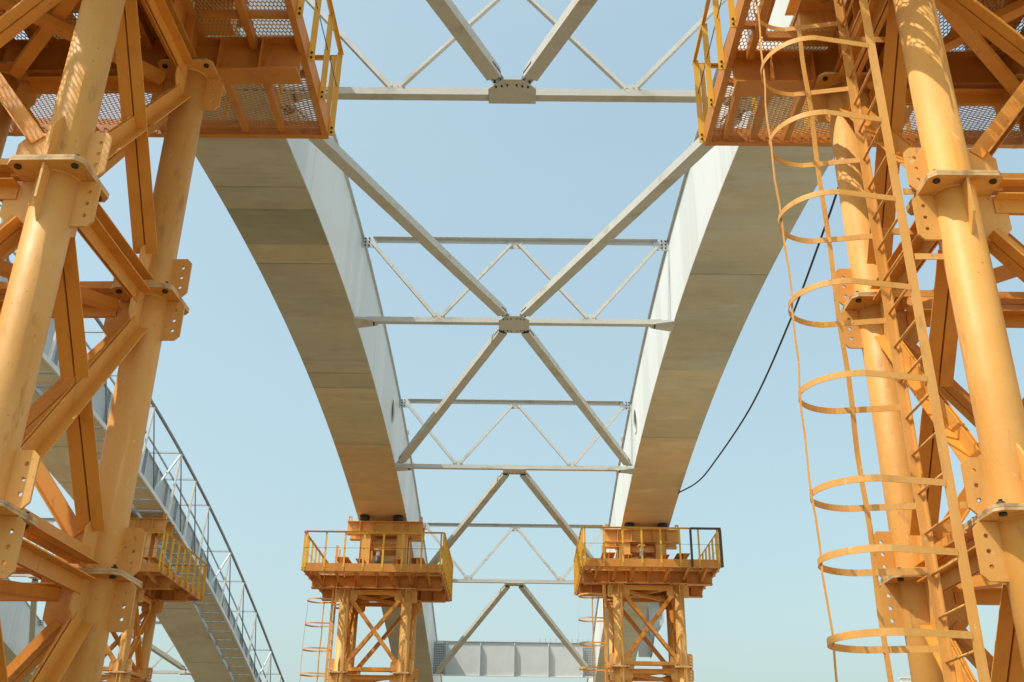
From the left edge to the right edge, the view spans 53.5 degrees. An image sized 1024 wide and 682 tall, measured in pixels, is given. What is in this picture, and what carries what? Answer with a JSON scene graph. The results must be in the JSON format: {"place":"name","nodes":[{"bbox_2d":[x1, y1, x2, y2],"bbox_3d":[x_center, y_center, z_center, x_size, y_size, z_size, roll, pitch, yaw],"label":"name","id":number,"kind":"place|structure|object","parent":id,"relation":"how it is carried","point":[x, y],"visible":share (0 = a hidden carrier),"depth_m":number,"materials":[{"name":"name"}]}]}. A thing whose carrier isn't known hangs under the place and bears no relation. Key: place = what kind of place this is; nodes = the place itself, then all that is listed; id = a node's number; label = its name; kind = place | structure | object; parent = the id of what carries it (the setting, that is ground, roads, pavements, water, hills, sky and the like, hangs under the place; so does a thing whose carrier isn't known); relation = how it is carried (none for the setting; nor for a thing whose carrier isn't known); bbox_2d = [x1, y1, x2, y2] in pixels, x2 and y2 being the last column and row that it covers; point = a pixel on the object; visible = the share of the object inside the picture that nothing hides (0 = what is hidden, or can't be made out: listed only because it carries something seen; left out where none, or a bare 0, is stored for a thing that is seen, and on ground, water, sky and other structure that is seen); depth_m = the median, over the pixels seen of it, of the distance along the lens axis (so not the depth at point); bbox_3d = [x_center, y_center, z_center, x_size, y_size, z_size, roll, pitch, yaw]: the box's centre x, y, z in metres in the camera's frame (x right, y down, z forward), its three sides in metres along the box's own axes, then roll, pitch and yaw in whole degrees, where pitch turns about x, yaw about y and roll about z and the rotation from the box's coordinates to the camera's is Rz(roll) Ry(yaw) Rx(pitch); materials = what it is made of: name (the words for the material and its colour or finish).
{"place":"outdoors","nodes":[
{"label":"outdoors","id":0,"kind":"place"},
{"bbox_2d":[0,578,43,681],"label":"box girder","id":1,"kind":"object","parent":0,"point":[15,619],"visible":0.24,"depth_m":45.88,"materials":[{"name":"grey metal"}]},
{"bbox_2d":[0,0,1023,681],"label":"sky","id":2,"kind":"structure","parent":0,"point":[235,391],"materials":[{"name":"blue"}]},
{"bbox_2d":[898,677,910,681],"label":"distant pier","id":3,"kind":"structure","parent":0,"point":[905,679],"depth_m":41.09,"materials":[{"name":"white concrete"}]},
{"label":"ground","id":4,"kind":"structure","parent":0,"visible":0},
{"bbox_2d":[40,575,187,681],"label":"support tower","id":5,"kind":"structure","parent":4,"relation":"on","point":[152,595],"depth_m":33.30,"materials":[{"name":"orange metal"}]},
{"bbox_2d":[27,531,207,600],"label":"work platform","id":6,"kind":"structure","parent":5,"relation":"on","point":[151,571],"depth_m":33.51,"materials":[{"name":"brown paint"}]},
{"bbox_2d":[128,513,174,574],"bbox_3d":[-13.262,7.054,34.729,2.970,2.394,2.350,1,-26,1],"label":"girder saddle","id":7,"kind":"object","parent":5,"relation":"on","point":[151,539],"visible":0.1,"depth_m":35.03,"materials":[{"name":"paint"}]},
{"bbox_2d":[0,258,261,681],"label":"box girder","id":8,"kind":"object","parent":7,"relation":"on","point":[187,629],"visible":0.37,"depth_m":42.13,"materials":[{"name":"grey metal"}]},
{"bbox_2d":[10,518,55,579],"bbox_3d":[-18.622,8.236,40.367,7.570,2.420,0.730,1,-26,1],"label":"cross frame","id":9,"kind":"object","parent":8,"relation":"attached to","point":[50,520],"visible":0.18,"depth_m":39.82,"materials":[{"name":"metal"}]},
{"bbox_2d":[29,579,37,642],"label":"lateral brace","id":10,"kind":"object","parent":9,"relation":"attached to","point":[33,613],"visible":0.45,"depth_m":42.77,"materials":[{"name":"metal"}]},
{"bbox_2d":[132,633,187,670],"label":"lateral brace","id":11,"kind":"object","parent":9,"relation":"attached to","point":[166,657],"visible":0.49,"depth_m":45.64,"materials":[{"name":"metal"}]},
{"bbox_2d":[31,619,190,674],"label":"cross frame","id":12,"kind":"object","parent":8,"relation":"attached to","point":[42,623],"visible":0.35,"depth_m":47.05,"materials":[{"name":"metal"}]},
{"bbox_2d":[0,202,284,681],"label":"cantilever walkway","id":13,"kind":"structure","parent":8,"relation":"attached to","point":[223,632],"depth_m":38.75,"materials":[{"name":"metal"}]},
{"bbox_2d":[0,0,301,681],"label":"support tower","id":14,"kind":"structure","parent":4,"relation":"on","point":[54,192],"depth_m":8.28,"materials":[{"name":"metal"}]},
{"bbox_2d":[0,0,248,38],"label":"girder saddle","id":15,"kind":"object","parent":14,"relation":"on","point":[226,29],"visible":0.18,"depth_m":10.59,"materials":[{"name":"paint"}]},
{"bbox_2d":[0,0,343,138],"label":"work platform","id":16,"kind":"structure","parent":14,"relation":"on","point":[278,125],"depth_m":11.62,"materials":[{"name":"orange paint"}]},
{"bbox_2d":[311,574,445,681],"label":"support tower","id":17,"kind":"structure","parent":4,"relation":"on","point":[352,597],"depth_m":32.92,"materials":[{"name":"orange metal"}]},
{"bbox_2d":[300,545,340,681],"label":"caged ladder","id":18,"kind":"object","parent":17,"relation":"attached to","point":[331,623],"visible":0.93,"depth_m":32.76,"materials":[{"name":"metal"}]},
{"bbox_2d":[301,530,452,601],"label":"work platform","id":19,"kind":"structure","parent":17,"relation":"on","point":[444,570],"depth_m":32.32,"materials":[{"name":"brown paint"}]},
{"bbox_2d":[337,515,425,575],"bbox_3d":[-4.382,7.119,34.683,2.940,2.294,2.350,1,-26,1],"label":"girder saddle","id":20,"kind":"object","parent":17,"relation":"on","point":[372,548],"visible":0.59,"depth_m":34.93,"materials":[{"name":"paint"}]},
{"bbox_2d":[140,0,441,681],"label":"box girder","id":21,"kind":"object","parent":20,"relation":"on","point":[291,207],"visible":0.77,"depth_m":23.55,"materials":[{"name":"beige metal"}]},
{"bbox_2d":[264,0,759,111],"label":"cross frame","id":22,"kind":"object","parent":21,"relation":"attached to","point":[511,91],"visible":0.65,"depth_m":15.49,"materials":[{"name":"metal"}]},
{"bbox_2d":[426,0,504,83],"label":"lateral brace","id":23,"kind":"object","parent":22,"relation":"attached to","point":[458,26],"visible":0.98,"depth_m":14.13,"materials":[{"name":"metal"}]},
{"bbox_2d":[520,0,597,84],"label":"lateral brace","id":24,"kind":"object","parent":22,"relation":"attached to","point":[567,24],"visible":0.98,"depth_m":14.10,"materials":[{"name":"metal"}]},
{"bbox_2d":[353,236,675,332],"bbox_3d":[0.065,-1.448,24.549,7.570,2.420,0.900,1,-26,1],"label":"cross frame","id":25,"kind":"object","parent":21,"relation":"attached to","point":[513,324],"visible":0.99,"depth_m":24.28,"materials":[{"name":"metal"}]},
{"bbox_2d":[280,104,510,316],"bbox_3d":[-1.866,-2.156,19.824,0.226,0.824,9.361,-9,-27,20],"label":"lateral brace","id":26,"kind":"object","parent":25,"relation":"attached to","point":[334,152],"visible":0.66,"depth_m":19.15,"materials":[{"name":"metal"}]},
{"bbox_2d":[396,327,506,463],"bbox_3d":[-1.829,1.728,28.110,0.226,0.698,9.362,10,-27,-19],"label":"lateral brace","id":27,"kind":"object","parent":25,"relation":"attached to","point":[496,338],"visible":0.97,"depth_m":27.37,"materials":[{"name":"metal"}]},
{"bbox_2d":[521,327,632,465],"bbox_3d":[1.956,1.769,28.074,0.226,0.698,9.362,-9,-27,20],"label":"lateral brace","id":28,"kind":"object","parent":25,"relation":"attached to","point":[531,338],"visible":0.98,"depth_m":27.32,"materials":[{"name":"metal"}]},
{"bbox_2d":[518,109,745,317],"bbox_3d":[1.920,-2.115,19.788,0.226,0.824,9.361,10,-27,-19],"label":"lateral brace","id":29,"kind":"object","parent":25,"relation":"attached to","point":[687,159],"visible":0.71,"depth_m":19.18,"materials":[{"name":"metal"}]},
{"bbox_2d":[433,639,595,677],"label":"floor beam","id":30,"kind":"structure","parent":21,"relation":"attached to","point":[512,659],"depth_m":47.21,"materials":[{"name":"grey metal"}]},
{"bbox_2d":[394,398,634,474],"bbox_3d":[0.093,3.050,32.637,7.570,2.420,0.730,1,-26,1],"label":"cross frame","id":31,"kind":"object","parent":21,"relation":"attached to","point":[511,469],"visible":1,"depth_m":32.36,"materials":[{"name":"metal"}]},
{"bbox_2d":[428,470,508,563],"bbox_3d":[-1.812,6.653,35.902,0.226,1.656,9.352,10,-27,-19],"label":"lateral brace","id":32,"kind":"object","parent":31,"relation":"attached to","point":[486,497],"visible":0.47,"depth_m":34.70,"materials":[{"name":"metal"}]},
{"bbox_2d":[520,471,599,569],"bbox_3d":[1.980,6.695,35.866,0.226,1.656,9.352,-9,-27,20],"label":"lateral brace","id":33,"kind":"object","parent":31,"relation":"attached to","point":[541,496],"visible":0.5,"depth_m":34.44,"materials":[{"name":"metal"}]},
{"bbox_2d":[423,523,609,585],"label":"cross frame","id":34,"kind":"object","parent":21,"relation":"attached to","point":[508,582],"visible":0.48,"depth_m":40.12,"materials":[{"name":"metal"}]},
{"bbox_2d":[433,583,509,673],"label":"lateral brace","id":35,"kind":"object","parent":34,"relation":"attached to","point":[484,613],"visible":0.98,"depth_m":42.86,"materials":[{"name":"metal"}]},
{"bbox_2d":[518,584,592,675],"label":"lateral brace","id":36,"kind":"object","parent":34,"relation":"attached to","point":[541,611],"visible":0.91,"depth_m":42.67,"materials":[{"name":"metal"}]},
{"label":"gravel yard","id":37,"kind":"structure","parent":0,"visible":0},
{"bbox_2d":[580,570,712,681],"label":"support tower","id":38,"kind":"structure","parent":37,"relation":"on","point":[673,591],"depth_m":33.30,"materials":[{"name":"orange metal"}]},
{"bbox_2d":[578,545,612,681],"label":"caged ladder","id":39,"kind":"object","parent":38,"relation":"attached to","point":[605,645],"visible":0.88,"depth_m":33.05,"materials":[{"name":"metal"}]},
{"bbox_2d":[600,523,689,570],"bbox_3d":[4.498,7.246,34.997,2.940,1.880,2.350,1,-26,1],"label":"girder saddle","id":40,"kind":"object","parent":38,"relation":"on","point":[651,541],"visible":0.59,"depth_m":35.15,"materials":[{"name":"paint"}]},
{"bbox_2d":[587,0,832,681],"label":"box girder","id":41,"kind":"object","parent":40,"relation":"on","point":[724,239],"visible":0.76,"depth_m":23.52,"materials":[{"name":"beige metal"}]},
{"bbox_2d":[638,602,663,658],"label":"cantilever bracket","id":42,"kind":"object","parent":41,"relation":"attached to","point":[644,650],"visible":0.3,"depth_m":44.43,"materials":[{"name":"metal"}]},
{"bbox_2d":[678,187,837,493],"bbox_3d":[5.774,0.696,24.776,0.754,0.938,19.373,1,-26,1],"label":"hanging cable","id":43,"kind":"object","parent":41,"relation":"hanging from","point":[807,275],"visible":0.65,"depth_m":23.39,"materials":[{"name":"black rubber"}]},
{"bbox_2d":[574,526,723,595],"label":"work platform","id":44,"kind":"structure","parent":38,"relation":"on","point":[582,565],"depth_m":32.69,"materials":[{"name":"brown paint"}]},
{"bbox_2d":[732,0,1023,681],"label":"support tower","id":45,"kind":"structure","parent":37,"relation":"on","point":[965,202],"depth_m":8.31,"materials":[{"name":"orange metal"}]},
{"bbox_2d":[692,0,1023,148],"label":"work platform","id":46,"kind":"structure","parent":45,"relation":"on","point":[728,134],"depth_m":11.82,"materials":[{"name":"brown paint"}]},
{"bbox_2d":[753,0,990,681],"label":"caged ladder","id":47,"kind":"object","parent":45,"relation":"attached to","point":[941,631],"visible":1,"depth_m":7.65,"materials":[{"name":"metal"}]},
{"bbox_2d":[785,0,1023,51],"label":"girder saddle","id":48,"kind":"object","parent":45,"relation":"on","point":[805,12],"visible":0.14,"depth_m":10.76,"materials":[{"name":"paint"}]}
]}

